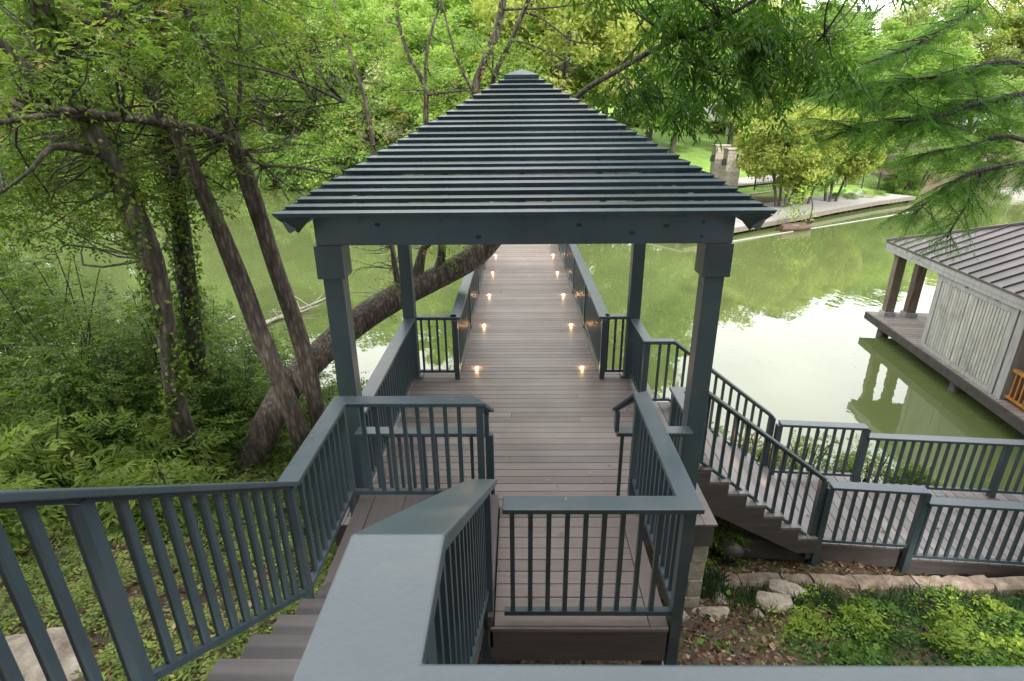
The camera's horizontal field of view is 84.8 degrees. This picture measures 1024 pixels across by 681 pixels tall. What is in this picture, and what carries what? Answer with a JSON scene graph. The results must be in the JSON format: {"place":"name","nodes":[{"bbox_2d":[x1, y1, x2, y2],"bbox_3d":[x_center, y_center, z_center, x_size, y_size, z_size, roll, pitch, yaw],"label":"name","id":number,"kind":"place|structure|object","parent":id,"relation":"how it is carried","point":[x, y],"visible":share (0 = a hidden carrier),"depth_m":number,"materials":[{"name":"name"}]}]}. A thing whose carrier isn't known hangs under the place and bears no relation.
{"place":"outdoors","nodes":[
{"label":"outdoors","id":0,"kind":"place"},
{"bbox_2d":[0,180,1023,489],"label":"water","id":1,"kind":"structure","parent":0,"point":[794,306],"depth_m":18.32,"materials":[{"name":"liquid"}]},
{"bbox_2d":[728,423,798,469],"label":"leafy plant","id":2,"kind":"object","parent":1,"relation":"in","point":[758,454],"visible":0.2,"depth_m":9.35,"materials":[{"name":"green plant"}]},
{"bbox_2d":[780,221,812,231],"bbox_3d":[15.421,-6.171,30.383,2.363,0.470,0.827,-9,23,-20],"label":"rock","id":3,"kind":"object","parent":1,"relation":"on","point":[795,226],"visible":0.97,"depth_m":30.11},
{"bbox_2d":[778,172,820,224],"bbox_3d":[15.723,-7.367,30.376,2.453,3.412,1.284,0,21,1],"label":"sapling","id":4,"kind":"object","parent":1,"relation":"on","point":[796,201],"visible":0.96,"depth_m":30.38,"materials":[{"name":"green plant"}]},
{"bbox_2d":[775,430,848,471],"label":"leafy plant","id":5,"kind":"object","parent":1,"relation":"in","point":[802,439],"visible":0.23,"depth_m":9.14,"materials":[{"name":"green plant"}]},
{"bbox_2d":[831,434,904,482],"bbox_3d":[5.734,2.071,9.087,1.295,0.972,1.007,0,21,1],"label":"leafy plant","id":6,"kind":"object","parent":1,"relation":"in","point":[850,461],"visible":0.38,"depth_m":9.01,"materials":[{"name":"green plant"}]},
{"bbox_2d":[880,458,944,485],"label":"leafy plant","id":7,"kind":"object","parent":1,"relation":"in","point":[916,476],"visible":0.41,"depth_m":8.89,"materials":[{"name":"green plant"}]},
{"bbox_2d":[864,222,1023,434],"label":"boathouse","id":8,"kind":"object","parent":1,"relation":"in","point":[965,334],"visible":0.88,"depth_m":12.22,"materials":[{"name":"grey wood"}]},
{"bbox_2d":[926,282,969,359],"bbox_3d":[9.877,-0.459,12.733,0.025,1.540,0.964,2,22,7],"label":"door","id":9,"kind":"structure","parent":8,"relation":"in","point":[952,301],"depth_m":12.69,"materials":[{"name":"white paint"}]},
{"bbox_2d":[959,299,1010,384],"bbox_3d":[9.704,0.016,11.530,0.025,1.540,0.934,2,22,7],"label":"door","id":10,"kind":"structure","parent":8,"relation":"in","point":[989,323],"depth_m":11.49,"materials":[{"name":"white paint"}]},
{"bbox_2d":[0,102,1023,680],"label":"ground","id":11,"kind":"structure","parent":0,"point":[696,154],"depth_m":6.08,"materials":[{"name":"plant"}]},
{"bbox_2d":[0,468,61,561],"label":"shrub","id":12,"kind":"object","parent":11,"relation":"on","point":[10,518],"visible":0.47,"depth_m":5.62,"materials":[{"name":"green plant"}]},
{"bbox_2d":[0,342,80,457],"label":"shrub","id":13,"kind":"object","parent":11,"relation":"on","point":[21,405],"visible":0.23,"depth_m":8.05,"materials":[{"name":"green plant"}]},
{"bbox_2d":[5,627,84,680],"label":"boulder","id":14,"kind":"object","parent":11,"relation":"on","point":[23,653],"visible":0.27,"depth_m":3.83,"materials":[{"name":"stone"}]},
{"bbox_2d":[0,124,91,193],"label":"shore bush","id":15,"kind":"object","parent":11,"relation":"on","point":[58,153],"visible":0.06,"depth_m":49.94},
{"bbox_2d":[0,202,107,353],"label":"shrub","id":16,"kind":"object","parent":11,"relation":"on","point":[23,258],"visible":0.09,"depth_m":13.04,"materials":[{"name":"green plant"}]},
{"bbox_2d":[0,211,120,420],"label":"shrub","id":17,"kind":"object","parent":11,"relation":"on","point":[26,282],"visible":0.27,"depth_m":11.14,"materials":[{"name":"green plant"}]},
{"bbox_2d":[0,0,150,141],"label":"broadleaf tree","id":18,"kind":"object","parent":11,"relation":"on","point":[17,27],"visible":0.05,"depth_m":49.63,"materials":[{"name":"green plant"}]},
{"bbox_2d":[0,406,161,522],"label":"shrub","id":19,"kind":"object","parent":11,"relation":"on","point":[29,457],"visible":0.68,"depth_m":7.14,"materials":[{"name":"green plant"}]},
{"bbox_2d":[0,251,185,448],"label":"shrub","id":20,"kind":"object","parent":11,"relation":"on","point":[82,328],"visible":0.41,"depth_m":9.68,"materials":[{"name":"green plant"}]},
{"bbox_2d":[0,318,204,483],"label":"shrub","id":21,"kind":"object","parent":11,"relation":"on","point":[66,404],"visible":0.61,"depth_m":8.49,"materials":[{"name":"green plant"}]},
{"bbox_2d":[0,0,276,473],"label":"leafy tree","id":22,"kind":"object","parent":11,"relation":"on","point":[99,154],"visible":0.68,"depth_m":6.88,"materials":[{"name":"green plant"}]},
{"bbox_2d":[42,445,235,541],"bbox_3d":[-4.539,2.022,6.732,2.242,1.562,1.924,0,21,1],"label":"shrub","id":23,"kind":"object","parent":11,"relation":"on","point":[178,474],"visible":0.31,"depth_m":6.68,"materials":[{"name":"green plant"}]},
{"bbox_2d":[0,0,314,460],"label":"leafy tree","id":24,"kind":"object","parent":11,"relation":"on","point":[256,324],"visible":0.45,"depth_m":7.34,"materials":[{"name":"green plant"}]},
{"bbox_2d":[0,0,330,428],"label":"leafy tree","id":25,"kind":"object","parent":11,"relation":"on","point":[184,278],"visible":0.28,"depth_m":9.13,"materials":[{"name":"green plant"}]},
{"bbox_2d":[83,269,251,371],"bbox_3d":[-7.755,-0.210,12.848,3.867,3.066,2.891,-8,23,-17],"label":"shrub","id":26,"kind":"object","parent":11,"relation":"on","point":[211,301],"visible":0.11,"depth_m":12.75,"materials":[{"name":"green plant"}]},
{"bbox_2d":[52,283,283,451],"bbox_3d":[-6.119,0.383,10.296,3.539,3.205,3.290,10,24,24],"label":"shrub","id":27,"kind":"object","parent":11,"relation":"on","point":[147,345],"visible":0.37,"depth_m":9.78,"materials":[{"name":"green plant"}]},
{"bbox_2d":[0,390,342,680],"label":"ground herbs","id":28,"kind":"object","parent":11,"relation":"on","point":[103,654],"visible":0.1,"depth_m":5.03,"materials":[{"name":"green plant"}]},
{"bbox_2d":[70,0,272,153],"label":"broadleaf tree","id":29,"kind":"object","parent":11,"relation":"on","point":[179,95],"visible":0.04,"depth_m":49.90,"materials":[{"name":"green plant"}]},
{"bbox_2d":[101,404,245,481],"bbox_3d":[-5.168,1.789,8.327,2.149,1.720,2.312,-7,22,-17],"label":"shrub","id":30,"kind":"object","parent":11,"relation":"on","point":[169,445],"visible":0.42,"depth_m":8.32,"materials":[{"name":"green plant"}]},
{"bbox_2d":[1,365,367,578],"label":"bank ivy","id":31,"kind":"object","parent":11,"relation":"on","point":[280,459],"visible":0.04,"depth_m":8.47,"materials":[{"name":"green plant"}]},
{"bbox_2d":[0,0,373,464],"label":"leafy tree","id":32,"kind":"object","parent":11,"relation":"on","point":[228,138],"visible":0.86,"depth_m":6.25,"materials":[{"name":"green plant"}]},
{"bbox_2d":[153,348,309,468],"bbox_3d":[-4.867,1.152,9.985,2.959,2.126,2.752,0,21,1],"label":"shrub","id":33,"kind":"object","parent":11,"relation":"on","point":[248,404],"visible":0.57,"depth_m":9.63,"materials":[{"name":"green plant"}]},
{"bbox_2d":[218,141,282,189],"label":"shore bush","id":34,"kind":"object","parent":11,"relation":"on","point":[260,155],"visible":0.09,"depth_m":51.29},
{"bbox_2d":[166,0,349,151],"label":"broadleaf tree","id":35,"kind":"object","parent":11,"relation":"on","point":[284,132],"visible":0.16,"depth_m":49.68,"materials":[{"name":"green plant"}]},
{"bbox_2d":[209,321,336,409],"bbox_3d":[-5.102,0.627,11.955,3.081,2.038,2.535,0,21,1],"label":"shrub","id":36,"kind":"object","parent":11,"relation":"on","point":[255,352],"visible":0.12,"depth_m":11.81,"materials":[{"name":"green plant"}]},
{"bbox_2d":[253,136,320,191],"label":"shore bush","id":37,"kind":"object","parent":11,"relation":"on","point":[292,176],"visible":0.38,"depth_m":49.29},
{"bbox_2d":[279,124,371,189],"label":"shore bush","id":38,"kind":"object","parent":11,"relation":"on","point":[331,147],"visible":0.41,"depth_m":49.22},
{"bbox_2d":[299,367,368,422],"bbox_3d":[-3.382,1.167,11.040,2.065,1.288,1.850,0,21,1],"label":"shrub","id":39,"kind":"object","parent":11,"relation":"on","point":[324,395],"visible":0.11,"depth_m":10.96,"materials":[{"name":"green plant"}]},
{"bbox_2d":[258,0,422,151],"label":"broadleaf tree","id":40,"kind":"object","parent":11,"relation":"on","point":[356,9],"visible":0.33,"depth_m":48.73,"materials":[{"name":"green plant"}]},
{"bbox_2d":[334,133,406,173],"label":"shore bush","id":41,"kind":"object","parent":11,"relation":"on","point":[368,148],"visible":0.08,"depth_m":49.92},
{"bbox_2d":[341,5,461,142],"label":"broadleaf tree","id":42,"kind":"object","parent":11,"relation":"on","point":[405,122],"visible":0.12,"depth_m":47.59,"materials":[{"name":"green plant"}]},
{"bbox_2d":[323,494,498,646],"bbox_3d":[-0.778,2.737,5.052,1.310,2.221,1.380,0,21,1],"label":"stair landing","id":43,"kind":"object","parent":11,"relation":"on","point":[369,510],"visible":0.2,"depth_m":5.00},
{"bbox_2d":[206,585,483,680],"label":"stairs","id":44,"kind":"structure","parent":43,"relation":"on","point":[276,653],"depth_m":2.91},
{"bbox_2d":[0,396,493,680],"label":"stair railing","id":45,"kind":"object","parent":44,"relation":"attached to","point":[82,513],"visible":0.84,"depth_m":2.74,"materials":[{"name":"metal"}]},
{"bbox_2d":[373,0,573,119],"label":"broadleaf tree","id":46,"kind":"object","parent":11,"relation":"on","point":[419,43],"visible":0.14,"depth_m":38.54,"materials":[{"name":"green plant"}]},
{"bbox_2d":[401,31,554,174],"bbox_3d":[-1.791,-13.237,36.155,9.943,11.754,9.236,11,24,26],"label":"broadleaf tree","id":47,"kind":"object","parent":11,"relation":"on","point":[432,109],"visible":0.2,"depth_m":33.51,"materials":[{"name":"green plant"}]},
{"bbox_2d":[0,447,1023,680],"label":"leaf litter","id":48,"kind":"object","parent":11,"relation":"on","point":[719,653],"visible":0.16,"depth_m":5.47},
{"bbox_2d":[460,244,598,370],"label":"walkway","id":49,"kind":"structure","parent":11,"relation":"on","point":[537,303],"depth_m":11.83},
{"bbox_2d":[450,263,484,378],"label":"walkway railing","id":50,"kind":"object","parent":49,"relation":"on","point":[464,305],"visible":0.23,"depth_m":9.98,"materials":[{"name":"metal"}]},
{"bbox_2d":[546,201,609,378],"bbox_3d":[1.548,-3.293,17.892,0.170,1.300,19.340,0,21,1],"label":"walkway railing","id":51,"kind":"object","parent":49,"relation":"on","point":[592,307],"visible":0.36,"depth_m":10.58,"materials":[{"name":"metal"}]},
{"bbox_2d":[468,0,666,107],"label":"broadleaf tree","id":52,"kind":"object","parent":11,"relation":"on","point":[620,39],"visible":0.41,"depth_m":33.10,"materials":[{"name":"green plant"}]},
{"bbox_2d":[490,506,668,664],"bbox_3d":[0.499,2.794,5.041,1.285,2.101,1.375,0,21,1],"label":"landing","id":53,"kind":"object","parent":11,"relation":"on","point":[642,639],"visible":0.73,"depth_m":4.28,"materials":[{"name":"wood"}]},
{"bbox_2d":[502,391,704,664],"bbox_3d":[0.608,1.425,4.789,1.310,1.470,1.930,0,21,1],"label":"landing railing","id":54,"kind":"object","parent":53,"relation":"attached to","point":[662,500],"visible":0.97,"depth_m":3.94,"materials":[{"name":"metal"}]},
{"bbox_2d":[234,0,927,475],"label":"leaning tree","id":55,"kind":"object","parent":11,"relation":"on","point":[752,52],"visible":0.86,"depth_m":6.72,"materials":[{"name":"brown plant"}]},
{"bbox_2d":[558,0,739,173],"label":"broadleaf tree","id":56,"kind":"object","parent":11,"relation":"on","point":[641,119],"visible":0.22,"depth_m":36.80,"materials":[{"name":"green plant"}]},
{"bbox_2d":[614,0,751,152],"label":"broadleaf tree","id":57,"kind":"object","parent":11,"relation":"on","point":[672,147],"visible":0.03,"depth_m":53.90,"materials":[{"name":"green plant"}]},
{"bbox_2d":[659,547,708,607],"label":"stone pillar","id":58,"kind":"structure","parent":11,"relation":"on","point":[696,570],"depth_m":6.12,"materials":[{"name":"stone"}]},
{"bbox_2d":[335,371,717,546],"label":"gazebo deck","id":59,"kind":"structure","parent":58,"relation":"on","point":[545,439],"depth_m":7.48,"materials":[{"name":"wood"}]},
{"bbox_2d":[355,427,494,493],"bbox_3d":[-0.860,1.422,5.760,1.360,1.150,0.140,0,21,1],"label":"gazebo front railing","id":60,"kind":"object","parent":59,"relation":"on","point":[471,432],"visible":0.48,"depth_m":5.61,"materials":[{"name":"metal"}]},
{"bbox_2d":[416,315,454,372],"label":"gazebo back railing","id":61,"kind":"object","parent":59,"relation":"on","point":[436,318],"visible":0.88,"depth_m":8.95,"materials":[{"name":"metal"}]},
{"bbox_2d":[272,69,777,506],"bbox_3d":[0.120,-0.883,6.860,4.221,4.413,3.950,0,21,1],"label":"gazebo","id":62,"kind":"object","parent":59,"relation":"on","point":[542,139],"visible":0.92,"depth_m":5.02,"materials":[{"name":"wood"}]},
{"bbox_2d":[362,318,414,478],"bbox_3d":[-1.606,0.656,7.477,0.170,0.970,3.020,0,21,1],"label":"gazebo side railing","id":63,"kind":"object","parent":62,"relation":"attached to","point":[393,373],"visible":0.64,"depth_m":7.46,"materials":[{"name":"metal"}]},
{"bbox_2d":[605,314,627,371],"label":"gazebo back railing","id":64,"kind":"object","parent":59,"relation":"on","point":[623,317],"visible":0.87,"depth_m":8.90,"materials":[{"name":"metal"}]},
{"bbox_2d":[616,426,692,495],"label":"gazebo front railing","id":65,"kind":"object","parent":59,"relation":"on","point":[683,432],"visible":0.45,"depth_m":5.55,"materials":[{"name":"wood"}]},
{"bbox_2d":[691,606,728,617],"bbox_3d":[2.156,2.988,6.108,0.414,0.162,0.194,3,22,8],"label":"boulder","id":66,"kind":"object","parent":11,"relation":"on","point":[718,611],"visible":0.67,"depth_m":6.08,"materials":[{"name":"stone"}]},
{"bbox_2d":[710,144,730,178],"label":"gate pillar","id":67,"kind":"structure","parent":11,"relation":"on","point":[716,158],"depth_m":41.47,"materials":[{"name":"stone"}]},
{"bbox_2d":[704,514,752,570],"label":"leafy plant","id":68,"kind":"object","parent":11,"relation":"on","point":[718,531],"visible":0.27,"depth_m":7.25,"materials":[{"name":"green plant"}]},
{"bbox_2d":[714,515,743,560],"bbox_3d":[2.672,2.414,7.838,0.257,0.316,1.588,-6,22,-13],"label":"boulder","id":69,"kind":"object","parent":11,"relation":"on","point":[732,551],"visible":0.31,"depth_m":7.17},
{"bbox_2d":[720,148,741,187],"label":"gate pillar","id":70,"kind":"structure","parent":11,"relation":"on","point":[729,174],"depth_m":39.73,"materials":[{"name":"stone"}]},
{"bbox_2d":[684,0,823,147],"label":"broadleaf tree","id":71,"kind":"object","parent":11,"relation":"on","point":[732,125],"visible":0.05,"depth_m":54.40,"materials":[{"name":"green plant"}]},
{"bbox_2d":[756,591,792,613],"bbox_3d":[2.973,3.014,6.352,0.448,0.239,0.307,0,21,1],"label":"boulder","id":72,"kind":"object","parent":11,"relation":"on","point":[779,598],"visible":0.65,"depth_m":6.29,"materials":[{"name":"stone"}]},
{"bbox_2d":[767,579,808,599],"bbox_3d":[3.249,2.973,6.610,0.425,0.212,0.226,12,25,29],"label":"boulder","id":73,"kind":"object","parent":11,"relation":"on","point":[774,585],"visible":0.64,"depth_m":6.58,"materials":[{"name":"stone"}]},
{"bbox_2d":[733,101,847,207],"bbox_3d":[17.110,-11.002,34.653,6.354,7.166,6.742,-15,26,-32],"label":"multi stem tree","id":74,"kind":"object","parent":11,"relation":"on","point":[770,154],"visible":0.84,"depth_m":33.08,"materials":[{"name":"green plant"}]},
{"bbox_2d":[770,604,839,642],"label":"weed","id":75,"kind":"object","parent":11,"relation":"on","point":[801,621],"visible":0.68,"depth_m":5.71,"materials":[{"name":"green plant"}]},
{"bbox_2d":[776,160,838,204],"bbox_3d":[18.910,-10.098,36.271,3.675,4.336,3.926,10,24,24],"label":"multi stem tree","id":76,"kind":"object","parent":11,"relation":"on","point":[826,181],"visible":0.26,"depth_m":35.50,"materials":[{"name":"green plant"}]},
{"bbox_2d":[748,0,889,123],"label":"broadleaf tree","id":77,"kind":"object","parent":11,"relation":"on","point":[840,25],"visible":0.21,"depth_m":54.86,"materials":[{"name":"green plant"}]},
{"bbox_2d":[734,191,915,232],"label":"walkway","id":78,"kind":"structure","parent":11,"relation":"on","point":[821,207],"depth_m":35.96,"materials":[{"name":"concrete"}]},
{"bbox_2d":[753,172,897,189],"bbox_3d":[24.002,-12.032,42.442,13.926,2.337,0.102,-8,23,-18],"label":"hedge","id":79,"kind":"object","parent":11,"relation":"on","point":[862,185],"visible":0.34,"depth_m":43.61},
{"bbox_2d":[791,107,893,201],"bbox_3d":[21.269,-11.542,36.692,6.054,6.959,5.930,0,21,1],"label":"multi stem tree","id":80,"kind":"object","parent":11,"relation":"on","point":[854,167],"visible":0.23,"depth_m":35.12,"materials":[{"name":"green plant"}]},
{"bbox_2d":[809,2,879,86],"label":"broadleaf tree","id":81,"kind":"object","parent":11,"relation":"on","point":[861,13],"visible":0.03,"depth_m":85.72,"materials":[{"name":"green plant"}]},
{"bbox_2d":[678,578,1023,665],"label":"ground ivy","id":82,"kind":"object","parent":11,"relation":"on","point":[1005,641],"visible":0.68,"depth_m":5.62,"materials":[{"name":"green plant"}]},
{"bbox_2d":[700,561,1023,665],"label":"grass","id":83,"kind":"structure","parent":11,"relation":"on","point":[707,584],"depth_m":6.50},
{"bbox_2d":[703,572,1023,596],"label":"stone edging","id":84,"kind":"object","parent":11,"relation":"on","point":[1014,585],"visible":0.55,"depth_m":6.87,"materials":[{"name":"stone"}]},
{"bbox_2d":[830,601,898,644],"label":"weed","id":85,"kind":"object","parent":11,"relation":"on","point":[872,618],"visible":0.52,"depth_m":5.91,"materials":[{"name":"green plant"}]},
{"bbox_2d":[722,473,1023,577],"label":"dock","id":86,"kind":"object","parent":11,"relation":"on","point":[762,547],"visible":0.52,"depth_m":7.41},
{"bbox_2d":[658,402,817,552],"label":"dock stairs","id":87,"kind":"structure","parent":86,"relation":"on","point":[725,499],"depth_m":6.99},
{"bbox_2d":[629,319,775,466],"bbox_3d":[2.858,0.959,8.639,2.035,2.420,0.965,0,21,1],"label":"stair railing","id":88,"kind":"object","parent":87,"relation":"attached to","point":[643,341],"visible":0.66,"depth_m":8.13,"materials":[{"name":"wood"}]},
{"bbox_2d":[668,387,828,558],"bbox_3d":[2.825,1.766,6.588,2.015,2.420,0.625,0,21,1],"label":"stair railing","id":89,"kind":"object","parent":87,"relation":"attached to","point":[676,405],"visible":0.61,"depth_m":6.71,"materials":[{"name":"wood"}]},
{"bbox_2d":[768,420,870,481],"bbox_3d":[4.532,1.698,8.333,1.296,1.040,0.150,2,22,6],"label":"dock railing","id":90,"kind":"object","parent":86,"relation":"attached to","point":[864,428],"visible":0.69,"depth_m":8.24,"materials":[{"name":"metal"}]},
{"bbox_2d":[808,481,931,572],"bbox_3d":[4.428,2.340,6.977,1.186,1.240,0.150,2,22,6],"label":"dock railing","id":91,"kind":"object","parent":86,"relation":"attached to","point":[908,546],"visible":0.95,"depth_m":6.88,"materials":[{"name":"wood"}]},
{"bbox_2d":[854,433,1023,497],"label":"dock railing","id":92,"kind":"object","parent":86,"relation":"attached to","point":[993,490],"visible":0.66,"depth_m":8.14,"materials":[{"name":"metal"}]},
{"bbox_2d":[912,497,1023,564],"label":"dock railing","id":93,"kind":"object","parent":86,"relation":"attached to","point":[972,505],"visible":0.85,"depth_m":6.82,"materials":[{"name":"wood"}]},
{"bbox_2d":[821,63,949,155],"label":"broadleaf tree","id":94,"kind":"object","parent":11,"relation":"on","point":[891,113],"visible":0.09,"depth_m":49.84,"materials":[{"name":"green plant"}]},
{"bbox_2d":[804,19,984,118],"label":"broadleaf tree","id":95,"kind":"object","parent":11,"relation":"on","point":[895,38],"visible":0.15,"depth_m":53.29,"materials":[{"name":"green plant"}]},
{"bbox_2d":[781,0,1023,263],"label":"feathery conifer","id":96,"kind":"object","parent":11,"relation":"on","point":[936,119],"visible":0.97,"depth_m":7.47,"materials":[{"name":"green plant"}]},
{"bbox_2d":[881,172,927,195],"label":"garden shrub","id":97,"kind":"object","parent":11,"relation":"on","point":[907,191],"visible":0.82,"depth_m":43.63,"materials":[{"name":"green plant"}]},
{"bbox_2d":[876,130,981,192],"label":"multi stem tree","id":98,"kind":"object","parent":11,"relation":"on","point":[930,165],"visible":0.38,"depth_m":42.09,"materials":[{"name":"green plant"}]},
{"bbox_2d":[868,0,1010,70],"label":"broadleaf tree","id":99,"kind":"object","parent":11,"relation":"on","point":[915,16],"visible":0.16,"depth_m":86.53,"materials":[{"name":"green plant"}]},
{"bbox_2d":[921,621,990,665],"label":"weed","id":100,"kind":"object","parent":11,"relation":"on","point":[961,644],"visible":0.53,"depth_m":5.46,"materials":[{"name":"green plant"}]},
{"bbox_2d":[921,599,993,641],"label":"weed","id":101,"kind":"object","parent":11,"relation":"on","point":[944,618],"visible":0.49,"depth_m":6.03,"materials":[{"name":"green plant"}]},
{"bbox_2d":[923,73,1023,163],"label":"broadleaf tree","id":102,"kind":"object","parent":11,"relation":"on","point":[1005,143],"visible":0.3,"depth_m":49.36,"materials":[{"name":"green plant"}]},
{"bbox_2d":[943,0,1023,90],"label":"broadleaf tree","id":103,"kind":"object","parent":11,"relation":"on","point":[1013,30],"visible":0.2,"depth_m":87.82,"materials":[{"name":"green plant"}]},
{"bbox_2d":[959,594,1023,630],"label":"weed","id":104,"kind":"object","parent":11,"relation":"on","point":[991,604],"visible":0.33,"depth_m":6.25,"materials":[{"name":"green plant"}]},
{"bbox_2d":[962,144,1023,171],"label":"garden shrub","id":105,"kind":"object","parent":11,"relation":"on","point":[1017,156],"visible":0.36,"depth_m":52.64,"materials":[{"name":"green plant"}]},
{"bbox_2d":[974,7,1023,89],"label":"broadleaf tree","id":106,"kind":"object","parent":11,"relation":"on","point":[1009,53],"visible":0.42,"depth_m":86.45,"materials":[{"name":"green plant"}]},
{"bbox_3d":[0.775,2.848,0.282,5.080,1.881,2.855,0,21,1],"label":"upper deck","id":107,"kind":"object","parent":11,"relation":"on","visible":0},
{"bbox_2d":[293,479,1023,680],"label":"foreground railing","id":108,"kind":"object","parent":107,"relation":"attached to","point":[410,596],"visible":1,"depth_m":0.96,"materials":[{"name":"wood"}]},
{"bbox_2d":[319,0,1014,63],"label":"sky","id":109,"kind":"structure","parent":0,"point":[872,2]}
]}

